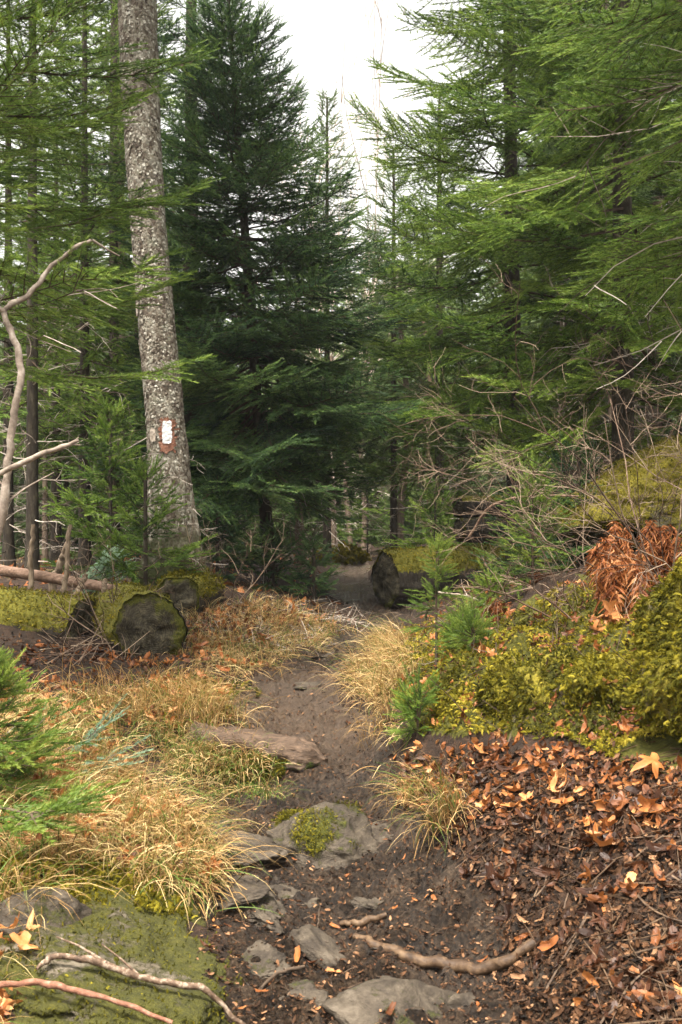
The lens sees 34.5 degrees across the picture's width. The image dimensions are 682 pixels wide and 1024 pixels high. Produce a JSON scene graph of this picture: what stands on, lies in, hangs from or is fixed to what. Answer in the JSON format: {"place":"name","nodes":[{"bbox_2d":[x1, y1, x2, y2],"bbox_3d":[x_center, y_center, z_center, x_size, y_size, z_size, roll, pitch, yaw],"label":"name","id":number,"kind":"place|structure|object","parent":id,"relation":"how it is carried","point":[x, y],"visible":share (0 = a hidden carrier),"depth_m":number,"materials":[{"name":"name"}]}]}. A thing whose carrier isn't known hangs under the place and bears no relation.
{"place":"outdoors","nodes":[
{"label":"outdoors","id":0,"kind":"place"},
{"bbox_2d":[0,0,679,481],"label":"sky","id":1,"kind":"structure","parent":0,"point":[306,18],"materials":[{"name":"white"}]},
{"bbox_2d":[0,493,681,1023],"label":"ground","id":2,"kind":"structure","parent":0,"point":[458,737],"depth_m":4.02,"materials":[{"name":"soil"}]},
{"bbox_2d":[0,345,77,558],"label":"young spruce","id":3,"kind":"object","parent":2,"relation":"on","point":[19,553],"visible":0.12,"depth_m":13.39,"materials":[{"name":"green plant"}]},
{"bbox_2d":[0,1,91,566],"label":"fir tree","id":4,"kind":"object","parent":2,"relation":"on","point":[8,552],"visible":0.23,"depth_m":10.46,"materials":[{"name":"plant"}]},
{"bbox_2d":[0,886,91,934],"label":"rock","id":5,"kind":"object","parent":2,"relation":"on","point":[53,915],"visible":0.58,"depth_m":2.52,"materials":[{"name":"stone"}]},
{"bbox_2d":[0,646,94,813],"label":"fir sapling","id":6,"kind":"object","parent":2,"relation":"on","point":[27,743],"visible":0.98,"depth_m":3.26,"materials":[{"name":"plant"}]},
{"bbox_2d":[0,585,99,640],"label":"fallen log","id":7,"kind":"object","parent":2,"relation":"on","point":[19,607],"visible":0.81,"depth_m":6.30,"materials":[{"name":"green plant"}]},
{"bbox_2d":[0,239,119,538],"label":"dead sapling","id":8,"kind":"object","parent":2,"relation":"on","point":[5,500],"visible":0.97,"depth_m":4.60,"materials":[{"name":"wood"}]},
{"bbox_2d":[0,0,130,574],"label":"fir tree","id":9,"kind":"object","parent":2,"relation":"on","point":[31,477],"visible":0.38,"depth_m":8.57,"materials":[{"name":"plant"}]},
{"bbox_2d":[0,91,142,563],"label":"fir tree","id":10,"kind":"object","parent":2,"relation":"on","point":[54,488],"visible":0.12,"depth_m":11.75,"materials":[{"name":"plant"}]},
{"bbox_2d":[0,807,146,950],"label":"grass tuft","id":11,"kind":"object","parent":2,"relation":"on","point":[21,887],"visible":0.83,"depth_m":2.57,"materials":[{"name":"plant"}]},
{"bbox_2d":[22,600,149,673],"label":"twig litter","id":12,"kind":"object","parent":2,"relation":"on","point":[76,647],"visible":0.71,"depth_m":5.66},
{"bbox_2d":[40,390,146,578],"bbox_3d":[-1.716,-0.093,8.224,1.101,1.668,1.172,0,0,0],"label":"young fir","id":13,"kind":"object","parent":2,"relation":"on","point":[76,521],"visible":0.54,"depth_m":8.14,"materials":[{"name":"plant"}]},
{"bbox_2d":[0,639,190,698],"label":"fallen leaves","id":14,"kind":"object","parent":2,"relation":"on","point":[133,661],"visible":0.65,"depth_m":5.48,"materials":[{"name":"plant"}]},
{"bbox_2d":[0,0,193,571],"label":"fir tree","id":15,"kind":"object","parent":2,"relation":"on","point":[86,357],"visible":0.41,"depth_m":9.55,"materials":[{"name":"plant"}]},
{"bbox_2d":[21,0,180,561],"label":"fir tree","id":16,"kind":"object","parent":2,"relation":"on","point":[115,357],"visible":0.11,"depth_m":10.75,"materials":[{"name":"plant"}]},
{"bbox_2d":[38,523,174,653],"bbox_3d":[-1.301,0.414,5.981,0.710,0.706,0.592,0,0,-35],"label":"bare shrub","id":17,"kind":"object","parent":2,"relation":"on","point":[80,588],"visible":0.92,"depth_m":5.96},
{"bbox_2d":[61,694,152,781],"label":"pale sprig","id":18,"kind":"object","parent":2,"relation":"on","point":[91,734],"visible":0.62,"depth_m":3.80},
{"bbox_2d":[19,0,200,527],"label":"distant spruce","id":19,"kind":"object","parent":2,"relation":"on","point":[90,85],"visible":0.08,"depth_m":14.86,"materials":[{"name":"green plant"}]},
{"bbox_2d":[0,0,225,463],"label":"fir tree","id":20,"kind":"object","parent":2,"relation":"on","point":[12,103],"visible":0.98,"depth_m":5.32,"materials":[{"name":"plant"}]},
{"bbox_2d":[0,871,246,1023],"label":"slab rock","id":21,"kind":"object","parent":2,"relation":"on","point":[160,946],"visible":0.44,"depth_m":2.37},
{"bbox_2d":[0,978,172,1023],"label":"stick","id":22,"kind":"object","parent":21,"relation":"on","point":[61,986],"visible":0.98,"depth_m":2.18,"materials":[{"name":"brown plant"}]},
{"bbox_2d":[0,839,197,923],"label":"moss carpet","id":23,"kind":"object","parent":21,"relation":"on","point":[152,905],"visible":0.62,"depth_m":2.78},
{"bbox_2d":[36,936,245,1023],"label":"stick","id":24,"kind":"object","parent":21,"relation":"on","point":[99,961],"visible":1,"depth_m":2.29,"materials":[{"name":"grey wood"}]},
{"bbox_2d":[64,1,202,556],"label":"fir tree","id":25,"kind":"object","parent":2,"relation":"on","point":[124,248],"visible":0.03,"depth_m":12.54,"materials":[{"name":"plant"}]},
{"bbox_2d":[10,647,260,742],"bbox_3d":[-0.902,0.757,4.598,1.295,0.425,0.708,0,0,0],"label":"grass tuft","id":26,"kind":"object","parent":2,"relation":"on","point":[146,695],"visible":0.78,"depth_m":4.68,"materials":[{"name":"plant"}]},
{"bbox_2d":[90,578,187,655],"bbox_3d":[-1.230,0.630,6.405,0.468,0.482,1.073,0,0,-22],"label":"fallen log","id":27,"kind":"object","parent":2,"relation":"on","point":[133,615],"visible":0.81,"depth_m":5.95,"materials":[{"name":"green wood"}]},
{"bbox_2d":[0,565,142,594],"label":"fallen pole","id":28,"kind":"object","parent":27,"relation":"on","point":[23,573],"visible":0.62,"depth_m":6.81,"materials":[{"name":"brown wood"}]},
{"bbox_2d":[86,446,217,586],"bbox_3d":[-1.226,0.199,7.245,0.860,1.269,0.946,0,0,0],"label":"young fir","id":29,"kind":"object","parent":2,"relation":"on","point":[156,520],"visible":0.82,"depth_m":7.16,"materials":[{"name":"plant"}]},
{"bbox_2d":[108,0,226,590],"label":"spruce tree","id":30,"kind":"object","parent":2,"relation":"on","point":[165,428],"visible":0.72,"depth_m":7.49,"materials":[{"name":"grey plant"}]},
{"bbox_2d":[60,765,307,880],"bbox_3d":[-0.432,0.908,3.216,0.698,0.374,0.734,0,0,0],"label":"grass tuft","id":31,"kind":"object","parent":2,"relation":"on","point":[200,817],"visible":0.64,"depth_m":3.25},
{"bbox_2d":[88,0,283,572],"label":"spruce tree","id":32,"kind":"object","parent":2,"relation":"on","point":[173,35],"visible":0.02,"depth_m":10.40,"materials":[{"name":"green plant"}]},
{"bbox_2d":[152,566,227,617],"bbox_3d":[-1.012,0.559,7.256,0.431,0.401,0.677,0,0,7],"label":"fallen log","id":33,"kind":"object","parent":2,"relation":"on","point":[189,590],"visible":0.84,"depth_m":6.96,"materials":[{"name":"green plant"}]},
{"bbox_2d":[0,601,385,929],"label":"dry grass","id":34,"kind":"structure","parent":2,"relation":"on","point":[144,834],"depth_m":3.32,"materials":[{"name":"plant"}]},
{"bbox_2d":[0,779,133,848],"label":"fir branch","id":35,"kind":"object","parent":34,"relation":"on","point":[34,821],"visible":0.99,"depth_m":2.73,"materials":[{"name":"plant"}]},
{"bbox_2d":[0,641,264,892],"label":"fallen leaves","id":36,"kind":"object","parent":34,"relation":"on","point":[202,654],"visible":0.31,"depth_m":3.62,"materials":[{"name":"plant"}]},
{"bbox_2d":[124,703,298,801],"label":"dry grass","id":37,"kind":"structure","parent":2,"relation":"on","point":[179,750],"depth_m":4.38,"materials":[{"name":"plant"}]},
{"bbox_2d":[196,464,285,581],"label":"young fir","id":38,"kind":"object","parent":2,"relation":"on","point":[223,530],"visible":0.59,"depth_m":8.55,"materials":[{"name":"green plant"}]},
{"bbox_2d":[73,0,426,586],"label":"spruce tree","id":39,"kind":"object","parent":2,"relation":"on","point":[302,426],"visible":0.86,"depth_m":8.90,"materials":[{"name":"green plant"}]},
{"bbox_2d":[162,586,341,657],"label":"dry grass","id":40,"kind":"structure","parent":2,"relation":"on","point":[250,621],"depth_m":6.95,"materials":[{"name":"plant"}]},
{"bbox_2d":[185,596,329,651],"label":"fallen leaves","id":41,"kind":"object","parent":2,"relation":"on","point":[247,620],"visible":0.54,"depth_m":6.94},
{"bbox_2d":[231,515,311,597],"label":"young fir","id":42,"kind":"object","parent":2,"relation":"on","point":[273,565],"visible":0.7,"depth_m":8.86,"materials":[{"name":"plant"}]},
{"bbox_2d":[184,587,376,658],"bbox_3d":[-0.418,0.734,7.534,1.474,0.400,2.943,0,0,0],"label":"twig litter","id":43,"kind":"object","parent":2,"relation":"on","point":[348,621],"visible":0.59,"depth_m":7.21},
{"bbox_2d":[0,541,603,648],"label":"fallen leaves","id":44,"kind":"object","parent":2,"relation":"on","point":[238,589],"visible":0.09,"depth_m":8.06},
{"bbox_2d":[279,528,347,601],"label":"young fir","id":45,"kind":"object","parent":2,"relation":"on","point":[323,587],"visible":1,"depth_m":8.58,"materials":[{"name":"plant"}]},
{"bbox_2d":[268,88,396,564],"bbox_3d":[-0.113,-2.025,12.645,1.670,5.760,1.674,0,0,0],"label":"fir tree","id":46,"kind":"object","parent":2,"relation":"on","point":[327,533],"visible":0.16,"depth_m":12.55,"materials":[{"name":"plant"}]},
{"bbox_2d":[310,542,371,565],"bbox_3d":[0.003,0.562,13.228,0.783,0.430,0.768,0,0,0],"label":"moss mound","id":47,"kind":"object","parent":2,"relation":"on","point":[353,555],"visible":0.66,"depth_m":12.99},
{"bbox_2d":[222,0,471,278],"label":"bare tree","id":48,"kind":"object","parent":2,"relation":"on","point":[342,95],"visible":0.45,"depth_m":22.26,"materials":[{"name":"grey wood"}]},
{"bbox_2d":[337,456,389,553],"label":"young fir","id":49,"kind":"object","parent":2,"relation":"on","point":[368,537],"visible":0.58,"depth_m":15.49,"materials":[{"name":"plant"}]},
{"bbox_2d":[169,544,588,1023],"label":"trail","id":50,"kind":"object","parent":2,"relation":"on","point":[353,585],"visible":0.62,"depth_m":3.15,"materials":[{"name":"soil"}]},
{"bbox_2d":[55,736,218,805],"bbox_3d":[-0.673,0.908,3.700,0.605,0.328,0.559,0,0,0],"label":"grass tuft","id":51,"kind":"object","parent":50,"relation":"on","point":[139,765],"visible":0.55,"depth_m":3.71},
{"bbox_2d":[0,604,303,892],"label":"forest debris","id":52,"kind":"object","parent":50,"relation":"on","point":[131,742],"visible":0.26,"depth_m":5.23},
{"bbox_2d":[148,663,300,728],"bbox_3d":[-0.520,0.814,4.745,0.714,0.314,0.600,0,0,0],"label":"grass tuft","id":53,"kind":"object","parent":50,"relation":"on","point":[206,701],"visible":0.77,"depth_m":4.78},
{"bbox_2d":[179,738,287,787],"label":"grass","id":54,"kind":"object","parent":50,"relation":"on","point":[280,770],"visible":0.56,"depth_m":4.38,"materials":[{"name":"grass"}]},
{"bbox_2d":[216,875,273,912],"bbox_3d":[-0.311,1.048,2.995,0.262,0.075,0.212,0,0,0],"label":"rock","id":55,"kind":"object","parent":50,"relation":"on","point":[257,890],"visible":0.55,"depth_m":2.96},
{"bbox_2d":[209,828,288,868],"bbox_3d":[-0.315,1.059,3.412,0.256,0.142,0.272,0,0,-24],"label":"rock","id":56,"kind":"object","parent":50,"relation":"on","point":[279,859],"visible":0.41,"depth_m":3.34,"materials":[{"name":"stone"}]},
{"bbox_2d":[181,721,327,771],"bbox_3d":[-0.346,0.989,4.537,0.601,0.220,0.227,0,0,16],"label":"log step","id":57,"kind":"object","parent":50,"relation":"on","point":[302,752],"visible":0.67,"depth_m":4.47,"materials":[{"name":"brown wood"}]},
{"bbox_2d":[239,891,285,934],"bbox_3d":[-0.208,1.074,2.945,0.134,0.061,0.295,0,0,-23],"label":"rock","id":58,"kind":"object","parent":50,"relation":"on","point":[259,917],"visible":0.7,"depth_m":2.91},
{"bbox_2d":[241,939,290,978],"bbox_3d":[-0.207,1.093,2.611,0.172,0.077,0.269,0,0,34],"label":"rock","id":59,"kind":"object","parent":50,"relation":"on","point":[268,954],"visible":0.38,"depth_m":2.62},
{"bbox_2d":[288,924,346,968],"bbox_3d":[-0.051,1.082,2.709,0.105,0.086,0.243,0,0,-26],"label":"rock","id":60,"kind":"object","parent":50,"relation":"on","point":[309,939],"visible":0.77,"depth_m":2.69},
{"bbox_2d":[265,792,378,870],"bbox_3d":[-0.062,1.051,3.513,0.366,0.296,0.368,0,0,0],"label":"rock","id":61,"kind":"object","parent":50,"relation":"on","point":[325,835],"visible":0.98,"depth_m":3.42,"materials":[{"name":"stone"}]},
{"bbox_2d":[305,609,429,773],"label":"dry grass","id":62,"kind":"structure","parent":50,"relation":"on","point":[392,636],"depth_m":5.48,"materials":[{"name":"plant"}]},
{"bbox_2d":[147,611,595,1023],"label":"forest debris","id":63,"kind":"object","parent":50,"relation":"on","point":[310,1001],"visible":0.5,"depth_m":2.78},
{"bbox_2d":[322,975,458,1023],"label":"rock","id":64,"kind":"object","parent":50,"relation":"on","point":[364,1002],"visible":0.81,"depth_m":2.35,"materials":[{"name":"stone"}]},
{"bbox_2d":[358,749,496,861],"bbox_3d":[0.250,0.857,3.298,0.377,0.372,0.514,0,0,-37],"label":"grass tuft","id":65,"kind":"object","parent":50,"relation":"on","point":[445,808],"visible":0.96,"depth_m":3.31,"materials":[{"name":"plant"}]},
{"bbox_2d":[352,933,536,975],"bbox_3d":[0.236,1.051,2.653,0.478,0.105,0.070,0,0,25],"label":"stick","id":66,"kind":"object","parent":50,"relation":"on","point":[439,961],"visible":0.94,"depth_m":2.61,"materials":[{"name":"wood"}]},
{"bbox_2d":[396,734,681,1023],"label":"twig litter","id":67,"kind":"object","parent":50,"relation":"on","point":[628,939],"visible":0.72,"depth_m":2.54,"materials":[{"name":"wood"}]},
{"bbox_2d":[318,133,466,548],"bbox_3d":[0.616,-1.914,13.624,1.969,5.524,1.895,0,0,27],"label":"fir tree","id":68,"kind":"object","parent":2,"relation":"on","point":[392,448],"visible":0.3,"depth_m":13.51,"materials":[{"name":"plant"}]},
{"bbox_2d":[329,0,457,525],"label":"bare tree","id":69,"kind":"object","parent":2,"relation":"on","point":[374,22],"visible":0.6,"depth_m":22.42,"materials":[{"name":"grey wood"}]},
{"bbox_2d":[382,658,445,742],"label":"fir sapling","id":70,"kind":"object","parent":2,"relation":"on","point":[417,707],"visible":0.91,"depth_m":4.09,"materials":[{"name":"plant"}]},
{"bbox_2d":[382,475,466,548],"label":"young fir","id":71,"kind":"object","parent":2,"relation":"on","point":[448,520],"visible":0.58,"depth_m":11.16,"materials":[{"name":"plant"}]},
{"bbox_2d":[352,81,532,557],"bbox_3d":[1.082,-1.993,12.261,2.018,5.532,1.951,0,0,-30],"label":"fir tree","id":72,"kind":"object","parent":2,"relation":"on","point":[440,306],"visible":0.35,"depth_m":12.15,"materials":[{"name":"plant"}]},
{"bbox_2d":[398,451,487,548],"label":"young fir","id":73,"kind":"object","parent":2,"relation":"on","point":[417,517],"visible":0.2,"depth_m":12.48,"materials":[{"name":"plant"}]},
{"bbox_2d":[398,531,488,669],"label":"fir sapling","id":74,"kind":"object","parent":2,"relation":"on","point":[438,577],"visible":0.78,"depth_m":4.74,"materials":[{"name":"plant"}]},
{"bbox_2d":[432,662,473,723],"bbox_3d":[0.481,0.716,4.133,0.289,0.289,0.302,0,0,0],"label":"rock","id":75,"kind":"object","parent":2,"relation":"on","point":[444,696],"visible":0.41,"depth_m":4.07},
{"bbox_2d":[371,539,566,608],"bbox_3d":[1.199,0.533,9.596,1.967,0.576,0.558,0,0,-28],"label":"fallen log","id":76,"kind":"object","parent":2,"relation":"on","point":[395,573],"visible":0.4,"depth_m":9.15,"materials":[{"name":"green plant"}]},
{"bbox_2d":[434,589,509,664],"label":"fir sapling","id":77,"kind":"object","parent":2,"relation":"on","point":[471,623],"visible":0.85,"depth_m":4.50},
{"bbox_2d":[442,557,514,626],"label":"fir sapling","id":78,"kind":"object","parent":2,"relation":"on","point":[492,588],"visible":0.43,"depth_m":5.20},
{"bbox_2d":[473,649,525,720],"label":"shrub","id":79,"kind":"object","parent":2,"relation":"on","point":[497,674],"visible":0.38,"depth_m":3.92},
{"bbox_2d":[453,515,562,542],"bbox_3d":[1.640,0.158,10.457,1.242,0.270,0.261,0,0,-25],"label":"fallen log","id":80,"kind":"object","parent":2,"relation":"on","point":[484,532],"visible":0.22,"depth_m":10.20,"materials":[{"name":"brown wood"}]},
{"bbox_2d":[452,494,563,517],"bbox_3d":[1.638,-0.074,10.550,1.241,0.268,0.230,0,0,-25],"label":"fallen log","id":81,"kind":"object","parent":80,"relation":"on","point":[459,508],"visible":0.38,"depth_m":10.30,"materials":[{"name":"brown wood"}]},
{"bbox_2d":[341,0,681,577],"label":"fir tree","id":82,"kind":"object","parent":2,"relation":"on","point":[471,123],"visible":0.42,"depth_m":9.01,"materials":[{"name":"plant"}]},
{"bbox_2d":[453,546,572,618],"bbox_3d":[0.649,0.285,4.260,0.524,0.304,0.366,0,0,23],"label":"bare shrub","id":83,"kind":"object","parent":2,"relation":"on","point":[536,591],"visible":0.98,"depth_m":4.27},
{"bbox_2d":[366,536,681,757],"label":"moss carpet","id":84,"kind":"object","parent":2,"relation":"on","point":[622,740],"visible":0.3,"depth_m":4.01,"materials":[{"name":"moss"}]},
{"bbox_2d":[473,451,582,599],"bbox_3d":[0.890,0.156,5.190,0.546,0.917,0.564,0,0,0],"label":"fir sapling","id":85,"kind":"object","parent":2,"relation":"on","point":[532,540],"visible":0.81,"depth_m":5.18,"materials":[{"name":"plant"}]},
{"bbox_2d":[374,358,681,654],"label":"bare shrub","id":86,"kind":"object","parent":2,"relation":"on","point":[538,525],"visible":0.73,"depth_m":4.88,"materials":[{"name":"wood"}]},
{"bbox_2d":[467,455,588,583],"bbox_3d":[1.359,0.170,7.997,0.992,1.163,0.787,0,0,34],"label":"young fir","id":87,"kind":"object","parent":2,"relation":"on","point":[502,528],"visible":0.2,"depth_m":8.01,"materials":[{"name":"green plant"}]},
{"bbox_2d":[376,542,681,744],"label":"fallen leaves","id":88,"kind":"object","parent":2,"relation":"on","point":[623,725],"visible":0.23,"depth_m":3.99,"materials":[{"name":"plant"}]},
{"bbox_2d":[382,541,679,746],"bbox_3d":[1.449,0.443,4.849,2.650,0.805,3.318,0,0,0],"label":"forest debris","id":89,"kind":"object","parent":2,"relation":"on","point":[581,713],"visible":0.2,"depth_m":4.03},
{"bbox_2d":[381,256,681,619],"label":"bare shrub","id":90,"kind":"object","parent":2,"relation":"on","point":[645,554],"visible":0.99,"depth_m":4.00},
{"bbox_2d":[413,383,651,571],"bbox_3d":[1.035,-0.175,6.081,1.282,1.109,1.379,0,0,0],"label":"bare shrub","id":91,"kind":"object","parent":2,"relation":"on","point":[586,472],"visible":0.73,"depth_m":5.92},
{"bbox_2d":[387,739,681,1023],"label":"forest debris","id":92,"kind":"object","parent":2,"relation":"on","point":[519,965],"visible":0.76,"depth_m":2.62,"materials":[{"name":"plant"}]},
{"bbox_2d":[390,727,681,846],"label":"fallen leaves","id":93,"kind":"object","parent":2,"relation":"on","point":[601,818],"visible":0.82,"depth_m":3.21,"materials":[{"name":"plant"}]},
{"bbox_2d":[408,542,663,742],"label":"twig litter","id":94,"kind":"object","parent":2,"relation":"on","point":[556,632],"visible":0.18,"depth_m":4.21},
{"bbox_2d":[393,744,681,1023],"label":"fallen leaves","id":95,"kind":"object","parent":2,"relation":"on","point":[490,873],"visible":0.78,"depth_m":2.66,"materials":[{"name":"plant"}]},
{"bbox_2d":[496,641,581,728],"bbox_3d":[0.715,0.614,3.747,0.370,0.354,0.334,0,0,0],"label":"rock","id":96,"kind":"object","parent":2,"relation":"on","point":[519,690],"visible":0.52,"depth_m":3.70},
{"bbox_2d":[400,0,681,542],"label":"fir tree","id":97,"kind":"object","parent":2,"relation":"on","point":[626,333],"visible":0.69,"depth_m":7.34,"materials":[{"name":"plant"}]},
{"bbox_2d":[469,0,654,491],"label":"distant spruce","id":98,"kind":"object","parent":2,"relation":"on","point":[548,151],"visible":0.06,"depth_m":13.25,"materials":[{"name":"green plant"}]},
{"bbox_2d":[452,0,681,388],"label":"fir tree","id":99,"kind":"object","parent":2,"relation":"on","point":[629,24],"visible":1,"depth_m":5.22,"materials":[{"name":"plant"}]},
{"bbox_2d":[505,424,640,585],"bbox_3d":[1.464,0.046,6.938,0.900,1.228,1.088,0,0,0],"label":"young fir","id":100,"kind":"object","parent":2,"relation":"on","point":[567,501],"visible":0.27,"depth_m":6.99,"materials":[{"name":"plant"}]},
{"bbox_2d":[551,646,636,713],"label":"moss","id":101,"kind":"object","parent":2,"relation":"on","point":[582,677],"visible":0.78,"depth_m":3.51,"materials":[{"name":"plant"}]},
{"bbox_2d":[527,300,681,489],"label":"bare shrub","id":102,"kind":"object","parent":2,"relation":"on","point":[640,409],"visible":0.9,"depth_m":4.67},
{"bbox_2d":[533,0,681,478],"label":"distant spruce","id":103,"kind":"object","parent":2,"relation":"on","point":[642,191],"visible":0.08,"depth_m":12.46,"materials":[{"name":"green plant"}]},
{"bbox_2d":[583,527,632,599],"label":"dead fern","id":104,"kind":"object","parent":2,"relation":"on","point":[605,547],"visible":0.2,"depth_m":4.36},
{"bbox_2d":[548,433,681,542],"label":"boulder","id":105,"kind":"object","parent":2,"relation":"on","point":[643,484],"visible":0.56,"depth_m":6.59,"materials":[{"name":"plant"}]},
{"bbox_2d":[551,0,681,453],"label":"distant spruce","id":106,"kind":"object","parent":2,"relation":"on","point":[659,425],"visible":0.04,"depth_m":13.03,"materials":[{"name":"green plant"}]},
{"bbox_2d":[590,548,652,625],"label":"dead fern","id":107,"kind":"object","parent":2,"relation":"on","point":[606,589],"visible":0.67,"depth_m":4.11,"materials":[{"name":"plant"}]},
{"bbox_2d":[607,520,674,593],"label":"dead fern","id":108,"kind":"object","parent":2,"relation":"on","point":[627,536],"visible":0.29,"depth_m":4.42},
{"bbox_2d":[626,557,681,749],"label":"boulder","id":109,"kind":"object","parent":2,"relation":"on","point":[655,691],"visible":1,"depth_m":3.12,"materials":[{"name":"plant"}]},
{"bbox_2d":[634,267,681,451],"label":"young spruce","id":110,"kind":"object","parent":2,"relation":"on","point":[668,429],"visible":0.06,"depth_m":12.75,"materials":[{"name":"green plant"}]},
{"bbox_2d":[638,520,681,591],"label":"dead fern","id":111,"kind":"object","parent":2,"relation":"on","point":[655,537],"visible":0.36,"depth_m":4.41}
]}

